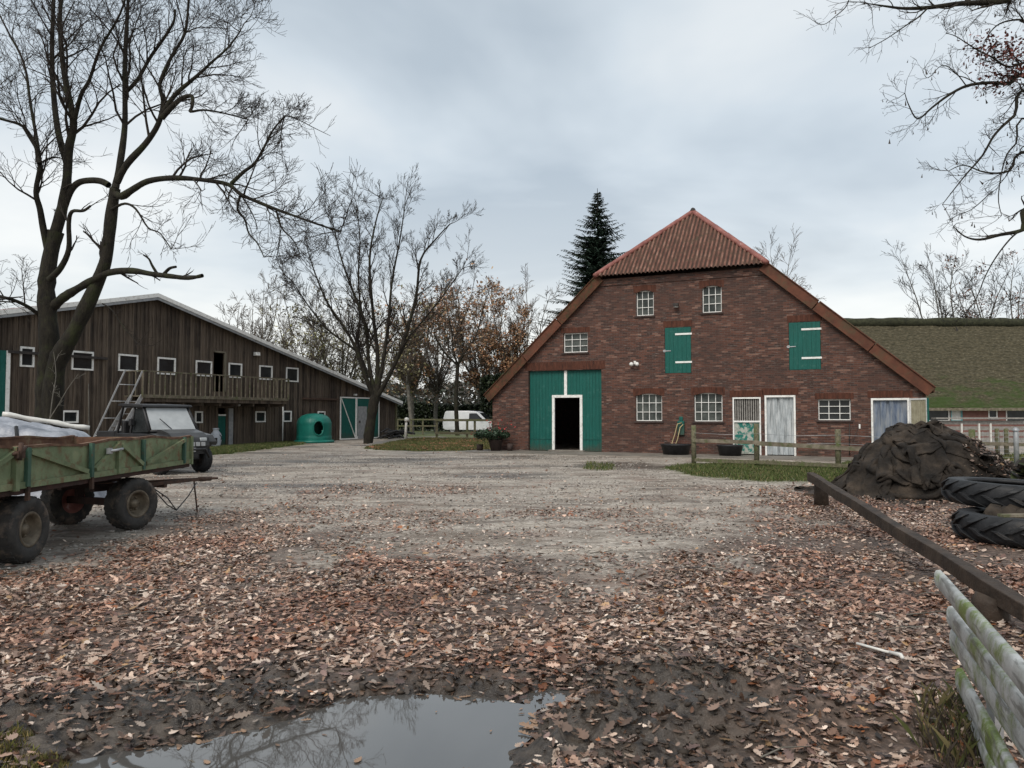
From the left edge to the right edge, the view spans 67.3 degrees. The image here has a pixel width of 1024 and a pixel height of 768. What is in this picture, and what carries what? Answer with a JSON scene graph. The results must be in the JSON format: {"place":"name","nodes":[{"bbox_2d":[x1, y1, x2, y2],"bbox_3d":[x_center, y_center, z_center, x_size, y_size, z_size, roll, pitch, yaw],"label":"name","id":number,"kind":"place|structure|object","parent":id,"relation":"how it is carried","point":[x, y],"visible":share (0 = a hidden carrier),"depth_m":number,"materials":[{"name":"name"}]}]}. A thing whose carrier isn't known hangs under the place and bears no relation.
{"place":"outdoors","nodes":[
{"label":"outdoors","id":0,"kind":"place"},
{"bbox_2d":[209,440,305,454],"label":"grass","id":1,"kind":"structure","parent":0,"point":[228,449],"depth_m":34.27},
{"bbox_2d":[364,436,440,445],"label":"garden path","id":2,"kind":"structure","parent":0,"point":[385,441],"depth_m":44.01,"materials":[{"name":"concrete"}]},
{"bbox_2d":[364,437,489,450],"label":"grass","id":3,"kind":"structure","parent":0,"point":[419,443],"depth_m":36.51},
{"bbox_2d":[0,427,1023,767],"bbox_3d":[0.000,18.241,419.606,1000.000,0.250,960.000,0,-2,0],"label":"ground","id":4,"kind":"structure","parent":0,"point":[96,531],"depth_m":6.72,"materials":[{"name":"gravel"}]},
{"bbox_2d":[0,720,72,767],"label":"grass","id":5,"kind":"structure","parent":4,"relation":"on","point":[25,734],"depth_m":3.36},
{"bbox_2d":[0,435,217,562],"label":"farm trailer","id":6,"kind":"object","parent":4,"relation":"on","point":[68,476],"visible":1,"depth_m":9.49,"materials":[{"name":"metal"}]},
{"bbox_2d":[0,417,106,497],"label":"covered stack","id":7,"kind":"object","parent":6,"relation":"on","point":[9,427],"visible":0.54,"depth_m":13.27,"materials":[{"name":"white plastic"}]},
{"bbox_2d":[2,412,89,429],"bbox_3d":[-8.035,0.641,13.284,1.307,0.323,0.089,1,-3,-28],"label":"wrapped pole","id":8,"kind":"object","parent":7,"relation":"on","point":[42,420],"visible":1,"depth_m":13.25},
{"bbox_2d":[93,370,142,436],"bbox_3d":[-15.779,1.061,30.587,0.136,3.313,2.368,-1,-3,26],"label":"ladder","id":9,"kind":"object","parent":4,"relation":"on","point":[104,414],"visible":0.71,"depth_m":30.73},
{"bbox_2d":[108,394,142,430],"bbox_3d":[-16.084,1.598,31.593,0.700,2.382,1.621,-1,-3,26],"label":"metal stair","id":10,"kind":"object","parent":4,"relation":"on","point":[129,416],"visible":0.31,"depth_m":31.76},
{"bbox_2d":[97,403,216,474],"bbox_3d":[-9.462,1.423,20.465,3.430,1.806,1.560,-2,-3,34],"label":"utility vehicle","id":11,"kind":"object","parent":4,"relation":"on","point":[171,420],"visible":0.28,"depth_m":20.04,"materials":[{"name":"black metal"}]},
{"bbox_2d":[0,0,388,427],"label":"bare tree","id":12,"kind":"object","parent":4,"relation":"on","point":[55,353],"visible":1,"depth_m":21.35,"materials":[{"name":"brown plant"}]},
{"bbox_2d":[0,293,402,445],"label":"timber barn","id":13,"kind":"structure","parent":4,"relation":"on","point":[234,385],"depth_m":35.23,"materials":[{"name":"brown wood"}]},
{"bbox_2d":[0,350,10,416],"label":"green door","id":14,"kind":"structure","parent":13,"relation":"in","point":[5,357],"depth_m":28.12,"materials":[{"name":"paint"}]},
{"bbox_2d":[19,346,34,366],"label":"window","id":15,"kind":"structure","parent":13,"relation":"in","point":[25,360],"depth_m":28.95,"materials":[{"name":"white paint"}]},
{"bbox_2d":[63,410,78,422],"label":"window","id":16,"kind":"structure","parent":13,"relation":"in","point":[69,416],"depth_m":30.48,"materials":[{"name":"white paint"}]},
{"bbox_2d":[71,350,93,370],"bbox_3d":[-17.287,-0.939,30.940,0.065,0.763,0.937,-1,-3,26],"label":"window","id":17,"kind":"structure","parent":13,"relation":"in","point":[76,363],"depth_m":30.96,"materials":[{"name":"white paint"}]},
{"bbox_2d":[117,354,137,370],"bbox_3d":[-16.380,-0.901,32.802,0.065,0.724,0.940,-1,-3,26],"label":"window","id":18,"kind":"structure","parent":13,"relation":"in","point":[127,362],"depth_m":32.80,"materials":[{"name":"white paint"}]},
{"bbox_2d":[157,357,175,374],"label":"window","id":19,"kind":"structure","parent":13,"relation":"in","point":[163,363],"depth_m":34.57,"materials":[{"name":"white paint"}]},
{"bbox_2d":[194,411,202,422],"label":"window","id":20,"kind":"structure","parent":13,"relation":"in","point":[198,415],"depth_m":36.12,"materials":[{"name":"white paint"}]},
{"bbox_2d":[195,360,211,376],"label":"window","id":21,"kind":"structure","parent":13,"relation":"in","point":[203,367],"depth_m":36.44,"materials":[{"name":"white paint"}]},
{"bbox_2d":[218,414,225,445],"bbox_3d":[-14.129,1.937,37.422,0.070,2.125,0.466,-1,-3,26],"label":"stable door","id":22,"kind":"structure","parent":13,"relation":"in","point":[221,417],"depth_m":37.45,"materials":[{"name":"green paint"}]},
{"bbox_2d":[228,408,232,444],"bbox_3d":[-13.830,2.107,37.791,0.060,1.815,0.256,-1,-3,26],"label":"open door leaf","id":23,"kind":"structure","parent":13,"relation":"in","point":[230,410],"depth_m":37.74,"materials":[{"name":"grey wood"}]},
{"bbox_2d":[228,363,241,377],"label":"window","id":24,"kind":"structure","parent":13,"relation":"in","point":[235,369],"depth_m":38.17,"materials":[{"name":"white paint"}]},
{"bbox_2d":[255,411,265,421],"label":"window","id":25,"kind":"structure","parent":13,"relation":"in","point":[260,416],"depth_m":39.69,"materials":[{"name":"white paint"}]},
{"bbox_2d":[259,365,272,379],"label":"window","id":26,"kind":"structure","parent":13,"relation":"in","point":[264,371],"depth_m":40.07,"materials":[{"name":"white paint"}]},
{"bbox_2d":[283,411,291,421],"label":"window","id":27,"kind":"structure","parent":13,"relation":"in","point":[287,414],"depth_m":41.48,"materials":[{"name":"white paint"}]},
{"bbox_2d":[286,367,298,381],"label":"window","id":28,"kind":"structure","parent":13,"relation":"in","point":[292,374],"depth_m":41.88,"materials":[{"name":"white paint"}]},
{"bbox_2d":[340,397,356,439],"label":"sliding door","id":29,"kind":"structure","parent":13,"relation":"in","point":[348,405],"depth_m":45.96,"materials":[{"name":"green paint"}]},
{"bbox_2d":[358,406,366,437],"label":"grey wicket door","id":30,"kind":"structure","parent":13,"relation":"in","point":[362,410],"depth_m":47.06,"materials":[{"name":"wood"}]},
{"bbox_2d":[356,397,379,438],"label":"sliding door","id":31,"kind":"structure","parent":13,"relation":"in","point":[361,401],"depth_m":47.46,"materials":[{"name":"green paint"}]},
{"bbox_2d":[211,428,221,445],"bbox_3d":[-14.267,2.549,37.009,0.686,0.870,0.620,0,-2,0],"label":"feed drum","id":32,"kind":"object","parent":4,"relation":"on","point":[216,434],"visible":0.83,"depth_m":36.84,"materials":[{"name":"metal"}]},
{"bbox_2d":[215,270,300,343],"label":"bare tree","id":33,"kind":"object","parent":4,"relation":"on","point":[261,332],"visible":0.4,"depth_m":85.30,"materials":[{"name":"brown plant"}]},
{"bbox_2d":[247,316,298,351],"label":"bare tree","id":34,"kind":"object","parent":4,"relation":"on","point":[284,334],"visible":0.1,"depth_m":90.27,"materials":[{"name":"brown plant"}]},
{"bbox_2d":[64,693,539,767],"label":"puddle water","id":35,"kind":"structure","parent":4,"relation":"on","point":[403,731],"depth_m":3.59,"materials":[{"name":"grey liquid"}]},
{"bbox_2d":[258,282,351,371],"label":"bare tree","id":36,"kind":"object","parent":4,"relation":"on","point":[310,351],"visible":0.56,"depth_m":69.76,"materials":[{"name":"brown plant"}]},
{"bbox_2d":[294,413,334,442],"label":"calf hutch","id":37,"kind":"object","parent":4,"relation":"on","point":[314,427],"visible":0.98,"depth_m":40.67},
{"bbox_2d":[295,284,384,383],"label":"bare tree","id":38,"kind":"object","parent":4,"relation":"on","point":[342,358],"visible":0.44,"depth_m":73.56,"materials":[{"name":"brown plant"}]},
{"bbox_2d":[331,307,398,393],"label":"bare tree","id":39,"kind":"object","parent":4,"relation":"on","point":[385,366],"visible":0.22,"depth_m":81.55,"materials":[{"name":"grey plant"}]},
{"bbox_2d":[256,163,488,443],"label":"bare tree","id":40,"kind":"object","parent":4,"relation":"on","point":[376,388],"visible":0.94,"depth_m":40.26,"materials":[{"name":"brown plant"}]},
{"bbox_2d":[377,428,414,438],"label":"pipe heap","id":41,"kind":"object","parent":4,"relation":"on","point":[391,434],"visible":0.92,"depth_m":47.80,"materials":[{"name":"black plastic"}]},
{"bbox_2d":[375,327,420,434],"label":"bare tree","id":42,"kind":"object","parent":4,"relation":"on","point":[405,379],"visible":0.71,"depth_m":57.89,"materials":[{"name":"brown plant"}]},
{"bbox_2d":[371,276,454,430],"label":"bare tree","id":43,"kind":"object","parent":4,"relation":"on","point":[424,367],"visible":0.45,"depth_m":61.37,"materials":[{"name":"brown plant"}]},
{"bbox_2d":[397,419,435,434],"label":"rail fence","id":44,"kind":"object","parent":4,"relation":"on","point":[411,425],"visible":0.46,"depth_m":56.84,"materials":[{"name":"brown wood"}]},
{"bbox_2d":[8,644,843,767],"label":"mud clods","id":45,"kind":"object","parent":4,"relation":"on","point":[449,688],"visible":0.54,"depth_m":4.04,"materials":[{"name":"soil"}]},
{"bbox_2d":[0,454,857,623],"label":"gravel stones","id":46,"kind":"object","parent":4,"relation":"on","point":[515,560],"visible":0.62,"depth_m":12.99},
{"bbox_2d":[371,437,488,449],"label":"fallen leaves","id":47,"kind":"object","parent":4,"relation":"on","point":[465,440],"visible":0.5,"depth_m":38.26,"materials":[{"name":"brown plant"}]},
{"bbox_2d":[381,381,478,405],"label":"distant wood","id":48,"kind":"object","parent":4,"relation":"on","point":[465,394],"visible":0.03,"depth_m":174.02,"materials":[{"name":"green plant"}]},
{"bbox_2d":[398,283,474,431],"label":"bare tree","id":49,"kind":"object","parent":4,"relation":"on","point":[437,381],"visible":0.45,"depth_m":65.77,"materials":[{"name":"brown plant"}]},
{"bbox_2d":[397,401,481,430],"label":"hedge","id":50,"kind":"object","parent":4,"relation":"on","point":[423,410],"visible":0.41,"depth_m":71.44,"materials":[{"name":"green plant"}]},
{"bbox_2d":[0,629,885,767],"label":"rotten leaves","id":51,"kind":"object","parent":4,"relation":"on","point":[650,687],"visible":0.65,"depth_m":3.87,"materials":[{"name":"brown plant"}]},
{"bbox_2d":[410,258,499,434],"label":"bare tree","id":52,"kind":"object","parent":4,"relation":"on","point":[462,348],"visible":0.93,"depth_m":55.83,"materials":[{"name":"brown plant"}]},
{"bbox_2d":[435,419,492,437],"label":"rail fence","id":53,"kind":"object","parent":4,"relation":"on","point":[466,432],"visible":0.57,"depth_m":47.83,"materials":[{"name":"brown wood"}]},
{"bbox_2d":[443,411,491,431],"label":"delivery van","id":54,"kind":"object","parent":4,"relation":"on","point":[450,425],"visible":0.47,"depth_m":61.70,"materials":[{"name":"white metal"}]},
{"bbox_2d":[434,280,523,403],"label":"bare tree","id":55,"kind":"object","parent":4,"relation":"on","point":[473,373],"visible":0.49,"depth_m":71.26,"materials":[{"name":"brown plant"}]},
{"bbox_2d":[479,372,503,431],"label":"evergreen shrub","id":56,"kind":"object","parent":4,"relation":"on","point":[486,382],"visible":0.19,"depth_m":65.25,"materials":[{"name":"green plant"}]},
{"bbox_2d":[473,301,534,374],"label":"bare tree","id":57,"kind":"object","parent":4,"relation":"on","point":[511,354],"visible":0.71,"depth_m":67.43,"materials":[{"name":"brown plant"}]},
{"bbox_2d":[0,536,1023,767],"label":"fallen leaves","id":58,"kind":"object","parent":4,"relation":"on","point":[904,687],"depth_m":5.18,"materials":[{"name":"plant"}]},
{"bbox_2d":[856,642,903,659],"bbox_3d":[2.279,1.642,4.746,0.048,0.028,0.325,1,-3,-28],"label":"white stick","id":59,"kind":"object","parent":58,"relation":"on","point":[900,655],"visible":1,"depth_m":4.74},
{"bbox_2d":[4,483,1023,571],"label":"fallen leaves","id":60,"kind":"object","parent":4,"relation":"on","point":[939,525],"visible":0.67,"depth_m":9.24,"materials":[{"name":"brown plant"}]},
{"bbox_2d":[478,264,566,359],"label":"bare tree","id":61,"kind":"object","parent":4,"relation":"on","point":[518,302],"visible":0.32,"depth_m":79.83,"materials":[{"name":"brown plant"}]},
{"bbox_2d":[489,188,624,411],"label":"conifer","id":62,"kind":"object","parent":4,"relation":"on","point":[593,256],"visible":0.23,"depth_m":61.90,"materials":[{"name":"green plant"}]},
{"bbox_2d":[153,442,1023,485],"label":"fallen leaves","id":63,"kind":"object","parent":4,"relation":"on","point":[448,471],"visible":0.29,"depth_m":19.75,"materials":[{"name":"brown plant"}]},
{"bbox_2d":[518,687,772,711],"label":"puddle water","id":64,"kind":"structure","parent":4,"relation":"on","point":[545,695],"depth_m":4.16,"materials":[{"name":"grey liquid"}]},
{"bbox_2d":[483,208,935,456],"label":"brick barn","id":65,"kind":"structure","parent":4,"relation":"on","point":[701,322],"depth_m":29.35,"materials":[{"name":"brick"}]},
{"bbox_2d":[530,371,563,449],"bbox_3d":[1.459,1.104,31.817,1.547,3.282,0.060,-1,-3,24],"label":"door leaf","id":66,"kind":"structure","parent":65,"relation":"in","point":[543,384],"depth_m":31.89,"materials":[{"name":"green paint"}]},
{"bbox_2d":[561,333,588,354],"bbox_3d":[2.598,-1.646,31.315,1.169,0.869,0.215,-1,-3,24],"label":"window","id":67,"kind":"structure","parent":65,"relation":"in","point":[574,343],"depth_m":31.40,"materials":[{"name":"white paint"}]},
{"bbox_2d":[567,370,601,451],"bbox_3d":[2.943,1.077,31.151,1.507,3.282,0.060,-1,-3,24],"label":"door leaf","id":68,"kind":"structure","parent":65,"relation":"in","point":[587,383],"depth_m":31.05,"materials":[{"name":"green paint"}]},
{"bbox_2d":[634,291,654,317],"bbox_3d":[5.228,-3.139,30.192,0.822,1.062,0.215,-1,-3,24],"label":"window","id":69,"kind":"structure","parent":65,"relation":"in","point":[645,299],"depth_m":30.27,"materials":[{"name":"white paint"}]},
{"bbox_2d":[634,394,663,422],"bbox_3d":[5.348,0.947,29.973,1.163,1.144,0.215,-1,-3,24],"label":"window","id":70,"kind":"structure","parent":65,"relation":"in","point":[649,406],"depth_m":30.04,"materials":[{"name":"white paint"}]},
{"bbox_2d":[672,417,684,443],"bbox_3d":[6.025,2.171,29.268,1.099,1.860,0.296,0,-2,2],"label":"hose holder","id":71,"kind":"object","parent":65,"relation":"attached to","point":[680,427],"visible":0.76,"depth_m":29.27,"materials":[{"name":"green paint"}]},
{"bbox_2d":[692,393,723,423],"bbox_3d":[7.418,0.912,29.045,1.173,1.156,0.215,-1,-3,24],"label":"window","id":72,"kind":"structure","parent":65,"relation":"in","point":[708,406],"depth_m":29.11,"materials":[{"name":"white paint"}]},
{"bbox_2d":[700,286,722,314],"bbox_3d":[7.580,-3.182,29.137,0.847,1.095,0.215,-1,-3,24],"label":"window","id":73,"kind":"structure","parent":65,"relation":"in","point":[712,295],"depth_m":29.21,"materials":[{"name":"white paint"}]},
{"bbox_2d":[733,397,761,454],"bbox_3d":[8.688,1.556,28.413,1.001,2.125,0.110,-1,-3,24],"label":"stable door","id":74,"kind":"structure","parent":65,"relation":"in","point":[744,429],"depth_m":28.42,"materials":[{"name":"white paint"}]},
{"bbox_2d":[764,395,795,455],"bbox_3d":[9.757,1.507,27.954,1.064,2.187,0.145,-1,-3,24],"label":"strip curtain door","id":75,"kind":"structure","parent":65,"relation":"in","point":[780,410],"depth_m":27.98,"materials":[{"name":"white paint"}]},
{"bbox_2d":[816,399,852,421],"bbox_3d":[11.422,0.949,27.245,1.190,0.819,0.215,-1,-3,24],"label":"window","id":76,"kind":"structure","parent":65,"relation":"in","point":[829,410],"depth_m":27.31,"materials":[{"name":"white paint"}]},
{"bbox_2d":[871,398,909,441],"bbox_3d":[13.034,1.515,26.481,1.188,2.053,0.145,-1,-3,24],"label":"strip curtain door","id":77,"kind":"structure","parent":65,"relation":"in","point":[885,412],"depth_m":26.57,"materials":[{"name":"white paint"}]},
{"bbox_2d":[909,398,928,423],"bbox_3d":[13.588,0.989,25.668,0.060,1.038,1.020,0,-2,-4],"label":"open half door","id":78,"kind":"structure","parent":65,"relation":"in","point":[918,407],"depth_m":25.68,"materials":[{"name":"white paint"}]},
{"bbox_2d":[753,225,824,299],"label":"bare tree","id":79,"kind":"object","parent":4,"relation":"on","point":[771,236],"visible":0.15,"depth_m":63.63,"materials":[{"name":"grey plant"}]},
{"bbox_2d":[814,485,828,506],"bbox_3d":[5.104,1.871,12.685,0.240,0.476,0.240,0,-2,0],"label":"wooden stump","id":80,"kind":"object","parent":4,"relation":"on","point":[821,497],"visible":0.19,"depth_m":12.59,"materials":[{"name":"brown wood"}]},
{"bbox_2d":[691,424,974,469],"bbox_3d":[8.490,1.781,21.268,7.502,1.344,0.264,-2,-3,37],"label":"paddock fence","id":81,"kind":"object","parent":4,"relation":"on","point":[837,447],"visible":0.63,"depth_m":21.96,"materials":[{"name":"brown wood"}]},
{"bbox_2d":[794,420,1018,504],"bbox_3d":[7.950,1.404,14.856,6.400,1.484,5.800,0,-2,0],"label":"heap","id":82,"kind":"object","parent":4,"relation":"on","point":[920,461],"visible":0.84,"depth_m":13.99,"materials":[{"name":"fabric"}]},
{"bbox_2d":[794,0,1023,330],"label":"overhanging tree","id":83,"kind":"object","parent":4,"relation":"on","point":[1013,77],"visible":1,"depth_m":8.96,"materials":[{"name":"brown plant"}]},
{"bbox_2d":[820,317,1023,437],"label":"thatched house","id":84,"kind":"structure","parent":4,"relation":"on","point":[974,367],"depth_m":53.28,"materials":[{"name":"green plant"}]},
{"bbox_2d":[929,411,949,420],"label":"window","id":85,"kind":"structure","parent":84,"relation":"in","point":[931,413],"depth_m":50.04,"materials":[{"name":"white paint"}]},
{"bbox_2d":[951,411,962,420],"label":"window","id":86,"kind":"structure","parent":84,"relation":"in","point":[953,413],"depth_m":50.03,"materials":[{"name":"white glass"}]},
{"bbox_2d":[1006,411,1023,420],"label":"window","id":87,"kind":"structure","parent":84,"relation":"in","point":[1008,413],"depth_m":50.04,"materials":[{"name":"white paint"}]},
{"bbox_2d":[890,678,1004,767],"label":"grass","id":88,"kind":"structure","parent":4,"relation":"on","point":[943,743],"depth_m":3.51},
{"bbox_2d":[882,230,1016,318],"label":"bare tree","id":89,"kind":"object","parent":4,"relation":"on","point":[938,294],"visible":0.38,"depth_m":73.72,"materials":[{"name":"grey plant"}]},
{"bbox_2d":[929,248,1023,318],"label":"bare tree","id":90,"kind":"object","parent":4,"relation":"on","point":[976,313],"visible":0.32,"depth_m":70.53,"materials":[{"name":"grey plant"}]},
{"bbox_2d":[931,417,1023,441],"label":"paddock pen","id":91,"kind":"object","parent":4,"relation":"on","point":[990,428],"visible":0.6,"depth_m":39.90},
{"bbox_2d":[934,570,1023,767],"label":"guard rails","id":92,"kind":"object","parent":4,"relation":"on","point":[990,658],"visible":0.98,"depth_m":3.08,"materials":[{"name":"wood"}]},
{"bbox_2d":[951,507,1023,547],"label":"tractor tyre","id":93,"kind":"object","parent":4,"relation":"on","point":[976,524],"visible":0.89,"depth_m":8.87,"materials":[{"name":"black rubber"}]},
{"bbox_2d":[941,477,1023,507],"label":"tractor tyre","id":94,"kind":"object","parent":93,"relation":"on","point":[984,492],"visible":0.95,"depth_m":9.63,"materials":[{"name":"black rubber"}]},
{"bbox_2d":[997,513,1023,516],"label":"loose board","id":95,"kind":"object","parent":93,"relation":"on","point":[1012,515],"visible":1,"depth_m":8.82,"materials":[{"name":"brown wood"}]},
{"bbox_2d":[971,591,1010,623],"bbox_3d":[3.497,1.673,5.617,0.260,0.307,0.260,0,-2,0],"label":"wooden stump","id":96,"kind":"object","parent":4,"relation":"on","point":[989,610],"visible":0.48,"depth_m":5.53,"materials":[{"name":"brown wood"}]},
{"bbox_2d":[807,472,1023,621],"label":"wooden beam","id":97,"kind":"structure","parent":96,"relation":"on","point":[1009,600],"depth_m":6.82,"materials":[{"name":"brown wood"}]},
{"bbox_2d":[983,504,1023,518],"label":"rubble fill","id":98,"kind":"object","parent":4,"relation":"on","point":[993,509],"visible":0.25,"depth_m":9.14,"materials":[{"name":"brown stone"}]},
{"bbox_2d":[1004,428,1008,455],"bbox_3d":[17.519,2.133,27.238,0.150,1.118,0.150,0,-2,0],"label":"fence post","id":99,"kind":"object","parent":4,"relation":"on","point":[1006,439],"visible":0.6,"depth_m":27.19,"materials":[{"name":"brown wood"}]},
{"bbox_2d":[1012,427,1019,462],"bbox_3d":[13.728,1.806,20.929,0.180,1.266,0.180,0,-2,0],"label":"steel post","id":100,"kind":"object","parent":4,"relation":"on","point":[1015,430],"visible":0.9,"depth_m":20.89,"materials":[{"name":"grey metal"}]},
{"bbox_2d":[982,431,1023,459],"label":"wire fence","id":101,"kind":"object","parent":100,"relation":"attached to","point":[998,443],"visible":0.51,"depth_m":20.97,"materials":[{"name":"brown wood"}]},
{"bbox_2d":[1010,458,1023,479],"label":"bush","id":102,"kind":"object","parent":4,"relation":"on","point":[1019,464],"visible":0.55,"depth_m":13.07,"materials":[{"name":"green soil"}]},
{"bbox_2d":[0,0,1023,404],"label":"sky","id":103,"kind":"structure","parent":0,"point":[750,119],"materials":[{"name":"grey"}]},
{"bbox_2d":[583,461,619,470],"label":"grass","id":104,"kind":"structure","parent":0,"point":[604,466],"depth_m":21.57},
{"bbox_2d":[458,449,853,460],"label":"concrete path","id":105,"kind":"structure","parent":0,"point":[813,458],"depth_m":27.94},
{"bbox_2d":[471,419,515,450],"bbox_3d":[-0.785,2.078,31.745,1.884,1.348,1.314,0,-2,0],"label":"flower pot","id":106,"kind":"object","parent":105,"relation":"on","point":[495,442],"visible":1,"depth_m":31.53,"materials":[{"name":"ceramic"}]},
{"bbox_2d":[660,443,690,454],"bbox_3d":[6.117,2.435,28.683,1.166,0.390,1.166,0,-2,0],"label":"water tub","id":107,"kind":"object","parent":105,"relation":"on","point":[674,449],"visible":0.94,"depth_m":28.26,"materials":[{"name":"black plastic"}]},
{"bbox_2d":[716,444,743,455],"bbox_3d":[7.909,2.403,27.879,0.954,0.390,0.954,0,-2,0],"label":"water tub","id":108,"kind":"object","parent":105,"relation":"on","point":[729,450],"visible":0.98,"depth_m":27.53,"materials":[{"name":"black plastic"}]},
{"bbox_2d":[664,459,851,481],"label":"grass","id":109,"kind":"structure","parent":0,"point":[766,472],"depth_m":19.93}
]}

